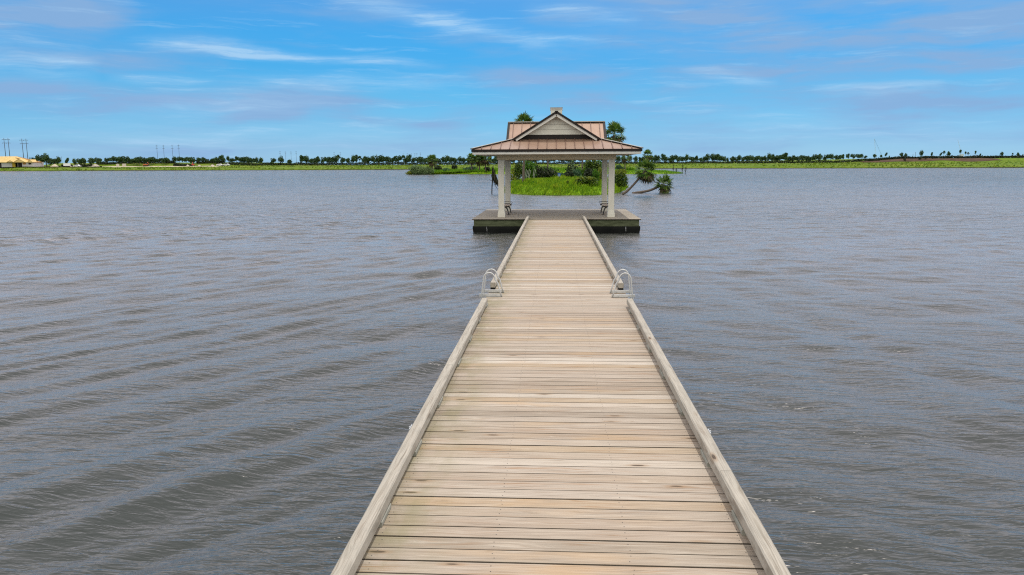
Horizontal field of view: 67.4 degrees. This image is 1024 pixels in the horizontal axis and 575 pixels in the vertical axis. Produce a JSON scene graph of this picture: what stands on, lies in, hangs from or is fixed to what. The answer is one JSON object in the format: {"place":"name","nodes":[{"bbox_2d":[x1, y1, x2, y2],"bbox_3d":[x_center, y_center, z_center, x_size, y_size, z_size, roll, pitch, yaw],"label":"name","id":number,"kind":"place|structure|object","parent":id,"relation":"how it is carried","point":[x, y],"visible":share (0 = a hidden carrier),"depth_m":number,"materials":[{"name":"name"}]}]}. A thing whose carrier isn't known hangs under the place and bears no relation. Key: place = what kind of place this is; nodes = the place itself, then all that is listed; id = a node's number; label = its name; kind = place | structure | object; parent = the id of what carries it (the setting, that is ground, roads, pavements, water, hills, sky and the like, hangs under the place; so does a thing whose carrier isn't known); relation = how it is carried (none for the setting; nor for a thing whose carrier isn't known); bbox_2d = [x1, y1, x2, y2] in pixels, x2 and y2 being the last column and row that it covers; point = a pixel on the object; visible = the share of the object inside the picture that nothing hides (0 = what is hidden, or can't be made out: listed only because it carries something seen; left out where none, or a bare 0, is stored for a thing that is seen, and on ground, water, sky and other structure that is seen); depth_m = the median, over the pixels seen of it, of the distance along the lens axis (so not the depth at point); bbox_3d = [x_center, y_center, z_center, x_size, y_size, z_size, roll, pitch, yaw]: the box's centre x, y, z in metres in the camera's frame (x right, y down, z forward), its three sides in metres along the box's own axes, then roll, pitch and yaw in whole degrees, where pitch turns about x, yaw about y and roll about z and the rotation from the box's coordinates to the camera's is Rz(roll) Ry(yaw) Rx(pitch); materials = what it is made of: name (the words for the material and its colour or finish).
{"place":"outdoors","nodes":[
{"label":"outdoors","id":0,"kind":"place"},
{"bbox_2d":[72,166,216,166],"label":"construction pad","id":1,"kind":"object","parent":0,"point":[152,166],"visible":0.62,"depth_m":568.07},
{"bbox_2d":[173,163,191,165],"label":"hedge","id":2,"kind":"object","parent":1,"relation":"on","point":[177,164],"visible":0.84,"depth_m":579.32,"materials":[{"name":"green plant"}]},
{"bbox_2d":[426,154,437,168],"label":"palm tree","id":3,"kind":"object","parent":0,"point":[432,163],"visible":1,"depth_m":237.92,"materials":[{"name":"green plant"}]},
{"bbox_2d":[0,168,1023,574],"bbox_3d":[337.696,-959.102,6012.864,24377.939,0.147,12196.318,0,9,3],"label":"water","id":4,"kind":"structure","parent":0,"point":[220,372],"depth_m":12.09,"materials":[{"name":"grey liquid"}]},
{"bbox_2d":[489,166,497,193],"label":"dead palm","id":5,"kind":"object","parent":4,"relation":"in","point":[494,178],"visible":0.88,"depth_m":76.22,"materials":[{"name":"plant"}]},
{"bbox_2d":[472,209,640,232],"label":"floating platform","id":6,"kind":"structure","parent":4,"relation":"on","point":[621,221],"depth_m":32.54,"materials":[{"name":"grey wood"}]},
{"bbox_2d":[505,201,512,214],"bbox_3d":[-0.321,-3.734,36.036,0.607,0.524,1.792,0,9,3],"label":"bench","id":7,"kind":"object","parent":6,"relation":"on","point":[507,205],"visible":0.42,"depth_m":35.19,"materials":[{"name":"black metal"}]},
{"bbox_2d":[471,107,642,216],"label":"pavilion","id":8,"kind":"structure","parent":6,"relation":"on","point":[556,134],"depth_m":33.06,"materials":[{"name":"beige paint"}]},
{"bbox_2d":[599,201,607,214],"bbox_3d":[4.410,-3.713,35.773,0.607,0.524,1.792,0,9,3],"label":"bench","id":9,"kind":"object","parent":6,"relation":"on","point":[605,205],"visible":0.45,"depth_m":34.95,"materials":[{"name":"black metal"}]},
{"bbox_2d":[330,215,790,574],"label":"dock","id":10,"kind":"object","parent":4,"relation":"on","point":[558,427],"visible":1,"depth_m":5.96,"materials":[{"name":"brown wood"}]},
{"bbox_2d":[479,269,503,300],"bbox_3d":[-0.398,0.479,13.604,0.492,1.588,0.505,0,9,3],"label":"dock ladder","id":11,"kind":"object","parent":10,"relation":"attached to","point":[481,295],"visible":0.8,"depth_m":13.31,"materials":[{"name":"metal"}]},
{"bbox_2d":[610,269,634,300],"bbox_3d":[1.970,0.489,13.473,0.492,1.588,0.505,0,9,3],"label":"dock ladder","id":12,"kind":"object","parent":10,"relation":"attached to","point":[630,291],"visible":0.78,"depth_m":13.18,"materials":[{"name":"metal"}]},
{"bbox_2d":[0,158,1023,170],"bbox_3d":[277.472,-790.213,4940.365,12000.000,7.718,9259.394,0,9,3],"label":"ground","id":13,"kind":"structure","parent":0,"point":[792,165],"depth_m":506.57,"materials":[{"name":"green plant"}]},
{"bbox_2d":[0,156,43,166],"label":"house","id":14,"kind":"structure","parent":13,"relation":"on","point":[11,161],"depth_m":570.56,"materials":[{"name":"yellow wood"}]},
{"bbox_2d":[35,154,44,162],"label":"tree","id":15,"kind":"object","parent":13,"relation":"on","point":[37,158],"visible":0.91,"depth_m":585.98,"materials":[{"name":"green plant"}]},
{"bbox_2d":[40,153,49,166],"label":"tree","id":16,"kind":"object","parent":13,"relation":"on","point":[45,157],"visible":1,"depth_m":585.57,"materials":[{"name":"green plant"}]},
{"bbox_2d":[0,166,101,167],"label":"silt fence","id":17,"kind":"object","parent":13,"relation":"on","point":[53,167],"visible":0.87,"depth_m":560.46,"materials":[{"name":"black fabric"}]},
{"bbox_2d":[56,156,60,164],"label":"tree","id":18,"kind":"object","parent":13,"relation":"on","point":[58,160],"visible":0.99,"depth_m":586.29,"materials":[{"name":"green plant"}]},
{"bbox_2d":[80,158,86,163],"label":"tree","id":19,"kind":"object","parent":13,"relation":"on","point":[83,160],"visible":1,"depth_m":585.35,"materials":[{"name":"green plant"}]},
{"bbox_2d":[87,158,94,163],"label":"tree","id":20,"kind":"object","parent":13,"relation":"on","point":[90,160],"visible":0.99,"depth_m":584.51,"materials":[{"name":"green plant"}]},
{"bbox_2d":[94,157,101,163],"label":"tree","id":21,"kind":"object","parent":13,"relation":"on","point":[97,160],"visible":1,"depth_m":584.89,"materials":[{"name":"green plant"}]},
{"bbox_2d":[96,161,116,164],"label":"hedge","id":22,"kind":"object","parent":13,"relation":"on","point":[105,162],"visible":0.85,"depth_m":595.14,"materials":[{"name":"green plant"}]},
{"bbox_2d":[117,156,125,161],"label":"tree","id":23,"kind":"object","parent":13,"relation":"on","point":[120,158],"visible":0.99,"depth_m":592.07,"materials":[{"name":"green plant"}]},
{"bbox_2d":[123,156,129,162],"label":"tree","id":24,"kind":"object","parent":13,"relation":"on","point":[126,159],"visible":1,"depth_m":590.32,"materials":[{"name":"green plant"}]},
{"bbox_2d":[134,156,143,164],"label":"tree","id":25,"kind":"object","parent":13,"relation":"on","point":[139,159],"visible":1,"depth_m":588.83,"materials":[{"name":"green plant"}]},
{"bbox_2d":[118,160,175,163],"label":"hedge","id":26,"kind":"object","parent":13,"relation":"on","point":[159,161],"visible":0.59,"depth_m":600.59,"materials":[{"name":"green plant"}]},
{"bbox_2d":[147,157,155,162],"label":"tree","id":27,"kind":"object","parent":13,"relation":"on","point":[150,159],"visible":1,"depth_m":590.33,"materials":[{"name":"green plant"}]},
{"bbox_2d":[186,157,194,162],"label":"tree","id":28,"kind":"object","parent":13,"relation":"on","point":[190,159],"visible":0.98,"depth_m":585.56,"materials":[{"name":"green plant"}]},
{"bbox_2d":[196,160,225,163],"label":"hedge","id":29,"kind":"object","parent":13,"relation":"on","point":[206,162],"visible":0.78,"depth_m":596.23,"materials":[{"name":"green plant"}]},
{"bbox_2d":[277,156,283,163],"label":"tree","id":30,"kind":"object","parent":13,"relation":"on","point":[280,159],"visible":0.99,"depth_m":577.44,"materials":[{"name":"green plant"}]},
{"bbox_2d":[299,155,305,161],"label":"tree","id":31,"kind":"object","parent":13,"relation":"on","point":[302,158],"visible":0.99,"depth_m":592.84,"materials":[{"name":"green plant"}]},
{"bbox_2d":[321,157,327,162],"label":"tree","id":32,"kind":"object","parent":13,"relation":"on","point":[324,159],"visible":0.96,"depth_m":587.31,"materials":[{"name":"green plant"}]},
{"bbox_2d":[352,155,357,161],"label":"tree","id":33,"kind":"object","parent":13,"relation":"on","point":[354,158],"visible":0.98,"depth_m":591.61,"materials":[{"name":"green plant"}]},
{"bbox_2d":[225,161,497,165],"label":"tree line","id":34,"kind":"object","parent":13,"relation":"on","point":[342,163],"visible":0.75,"depth_m":568.13,"materials":[{"name":"green plant"}]},
{"bbox_2d":[374,155,383,162],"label":"tree","id":35,"kind":"object","parent":13,"relation":"on","point":[379,158],"visible":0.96,"depth_m":584.52,"materials":[{"name":"green plant"}]},
{"bbox_2d":[406,154,411,161],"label":"tree","id":36,"kind":"object","parent":13,"relation":"on","point":[408,158],"visible":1,"depth_m":587.43,"materials":[{"name":"green plant"}]},
{"bbox_2d":[511,158,879,164],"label":"tree line","id":37,"kind":"object","parent":13,"relation":"on","point":[731,162],"visible":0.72,"depth_m":522.46,"materials":[{"name":"green plant"}]},
{"bbox_2d":[710,154,715,160],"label":"tree","id":38,"kind":"object","parent":13,"relation":"on","point":[712,156],"visible":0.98,"depth_m":573.69,"materials":[{"name":"green plant"}]},
{"bbox_2d":[717,155,724,160],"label":"tree","id":39,"kind":"object","parent":13,"relation":"on","point":[720,158],"visible":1,"depth_m":567.62,"materials":[{"name":"green plant"}]},
{"bbox_2d":[743,156,749,161],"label":"tree","id":40,"kind":"object","parent":13,"relation":"on","point":[746,158],"visible":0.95,"depth_m":567.11,"materials":[{"name":"green plant"}]},
{"bbox_2d":[766,153,771,160],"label":"tree","id":41,"kind":"object","parent":13,"relation":"on","point":[769,156],"visible":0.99,"depth_m":540.66,"materials":[{"name":"green plant"}]},
{"bbox_2d":[775,155,783,161],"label":"tree","id":42,"kind":"object","parent":13,"relation":"on","point":[777,157],"visible":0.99,"depth_m":547.21,"materials":[{"name":"green plant"}]},
{"bbox_2d":[781,152,787,159],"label":"tree","id":43,"kind":"object","parent":13,"relation":"on","point":[785,154],"visible":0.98,"depth_m":546.02,"materials":[{"name":"green plant"}]},
{"bbox_2d":[799,155,806,160],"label":"tree","id":44,"kind":"object","parent":13,"relation":"on","point":[803,157],"visible":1,"depth_m":547.46,"materials":[{"name":"green plant"}]},
{"bbox_2d":[811,154,820,159],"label":"tree","id":45,"kind":"object","parent":13,"relation":"on","point":[815,157],"visible":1,"depth_m":536.57,"materials":[{"name":"green plant"}]},
{"bbox_2d":[822,154,829,160],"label":"tree","id":46,"kind":"object","parent":13,"relation":"on","point":[824,158],"visible":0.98,"depth_m":539.73,"materials":[{"name":"green plant"}]},
{"bbox_2d":[0,0,1023,164],"label":"sky","id":47,"kind":"structure","parent":0,"point":[102,79],"materials":[{"name":"blue"}]},
{"bbox_2d":[431,170,674,173],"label":"island","id":48,"kind":"structure","parent":0,"point":[476,172],"depth_m":240.50,"materials":[{"name":"plant"}]},
{"bbox_2d":[408,165,427,174],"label":"bush","id":49,"kind":"object","parent":48,"relation":"on","point":[417,170],"visible":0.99,"depth_m":234.27,"materials":[{"name":"green plant"}]},
{"bbox_2d":[422,166,434,173],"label":"bush","id":50,"kind":"object","parent":48,"relation":"on","point":[430,170],"visible":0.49,"depth_m":238.39,"materials":[{"name":"green plant"}]},
{"bbox_2d":[466,153,477,169],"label":"palm tree","id":51,"kind":"object","parent":48,"relation":"on","point":[471,161],"visible":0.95,"depth_m":237.19,"materials":[{"name":"green plant"}]},
{"bbox_2d":[473,155,484,169],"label":"palm tree","id":52,"kind":"object","parent":48,"relation":"on","point":[478,162],"visible":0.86,"depth_m":236.86,"materials":[{"name":"green plant"}]},
{"bbox_2d":[478,156,493,170],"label":"palm tree","id":53,"kind":"object","parent":48,"relation":"on","point":[485,161],"visible":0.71,"depth_m":236.94,"materials":[{"name":"green plant"}]},
{"bbox_2d":[433,167,682,173],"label":"grass","id":54,"kind":"structure","parent":48,"relation":"on","point":[452,170],"depth_m":239.81,"materials":[{"name":"green plant"}]},
{"bbox_2d":[615,165,624,168],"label":"bush","id":55,"kind":"object","parent":48,"relation":"on","point":[619,167],"visible":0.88,"depth_m":235.02,"materials":[{"name":"green plant"}]},
{"bbox_2d":[621,155,630,168],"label":"palm tree","id":56,"kind":"object","parent":48,"relation":"on","point":[624,160],"visible":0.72,"depth_m":234.78,"materials":[{"name":"green plant"}]},
{"bbox_2d":[642,149,652,169],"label":"palm tree","id":57,"kind":"object","parent":48,"relation":"on","point":[647,152],"visible":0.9,"depth_m":234.03,"materials":[{"name":"green plant"}]},
{"bbox_2d":[511,183,625,195],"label":"island","id":58,"kind":"structure","parent":0,"point":[598,191],"depth_m":73.31,"materials":[{"name":"plant"}]},
{"bbox_2d":[510,162,517,180],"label":"bush","id":59,"kind":"object","parent":58,"relation":"on","point":[513,177],"visible":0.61,"depth_m":104.91,"materials":[{"name":"green plant"}]},
{"bbox_2d":[514,160,521,179],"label":"bush","id":60,"kind":"object","parent":58,"relation":"on","point":[518,170],"visible":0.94,"depth_m":92.83,"materials":[{"name":"green plant"}]},
{"bbox_2d":[514,111,534,181],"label":"palm tree","id":61,"kind":"object","parent":58,"relation":"on","point":[525,116],"visible":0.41,"depth_m":82.08,"materials":[{"name":"green plant"}]},
{"bbox_2d":[525,160,536,178],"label":"bush","id":62,"kind":"object","parent":58,"relation":"on","point":[528,166],"visible":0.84,"depth_m":91.75,"materials":[{"name":"green plant"}]},
{"bbox_2d":[536,166,560,177],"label":"bush","id":63,"kind":"object","parent":58,"relation":"on","point":[545,173],"visible":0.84,"depth_m":92.38,"materials":[{"name":"green plant"}]},
{"bbox_2d":[564,172,573,177],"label":"bush","id":64,"kind":"object","parent":58,"relation":"on","point":[568,174],"visible":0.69,"depth_m":91.47,"materials":[{"name":"green plant"}]},
{"bbox_2d":[511,175,628,195],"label":"grass","id":65,"kind":"structure","parent":58,"relation":"on","point":[557,183],"depth_m":75.60,"materials":[{"name":"green plant"}]},
{"bbox_2d":[565,161,580,172],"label":"bush","id":66,"kind":"object","parent":58,"relation":"on","point":[569,168],"visible":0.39,"depth_m":116.25,"materials":[{"name":"green plant"}]},
{"bbox_2d":[572,169,581,175],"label":"bush","id":67,"kind":"object","parent":58,"relation":"on","point":[577,173],"visible":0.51,"depth_m":96.31,"materials":[{"name":"green plant"}]},
{"bbox_2d":[574,176,598,185],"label":"round bush","id":68,"kind":"object","parent":58,"relation":"on","point":[586,180],"visible":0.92,"depth_m":75.56,"materials":[{"name":"green plant"}]},
{"bbox_2d":[583,168,592,176],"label":"bush","id":69,"kind":"object","parent":58,"relation":"on","point":[588,173],"visible":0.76,"depth_m":86.54,"materials":[{"name":"green plant"}]},
{"bbox_2d":[582,160,601,171],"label":"bush","id":70,"kind":"object","parent":58,"relation":"on","point":[595,164],"visible":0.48,"depth_m":90.13,"materials":[{"name":"green plant"}]},
{"bbox_2d":[591,169,599,181],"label":"bush","id":71,"kind":"object","parent":58,"relation":"on","point":[595,173],"visible":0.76,"depth_m":80.64,"materials":[{"name":"green plant"}]},
{"bbox_2d":[597,167,601,179],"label":"bush","id":72,"kind":"object","parent":58,"relation":"on","point":[600,172],"visible":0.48,"depth_m":82.66,"materials":[{"name":"green plant"}]},
{"bbox_2d":[606,120,627,142],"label":"palm tree","id":73,"kind":"object","parent":58,"relation":"on","point":[615,127],"visible":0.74,"depth_m":85.39,"materials":[{"name":"green plant"}]},
{"bbox_2d":[615,169,627,188],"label":"bush","id":74,"kind":"object","parent":58,"relation":"on","point":[620,174],"visible":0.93,"depth_m":81.34,"materials":[{"name":"green plant"}]},
{"bbox_2d":[622,158,656,194],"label":"palm tree","id":75,"kind":"object","parent":58,"relation":"on","point":[646,176],"visible":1,"depth_m":71.37,"materials":[{"name":"green plant"}]},
{"bbox_2d":[632,174,675,193],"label":"palm tree","id":76,"kind":"object","parent":58,"relation":"on","point":[663,187],"visible":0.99,"depth_m":75.45,"materials":[{"name":"green plant"}]},
{"bbox_2d":[855,158,999,161],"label":"embankment","id":77,"kind":"structure","parent":0,"point":[949,159],"depth_m":483.63,"materials":[{"name":"green plant"}]},
{"bbox_2d":[869,155,1023,159],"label":"hedge","id":78,"kind":"object","parent":77,"relation":"on","point":[952,156],"visible":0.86,"depth_m":489.66,"materials":[{"name":"green plant"}]}
]}

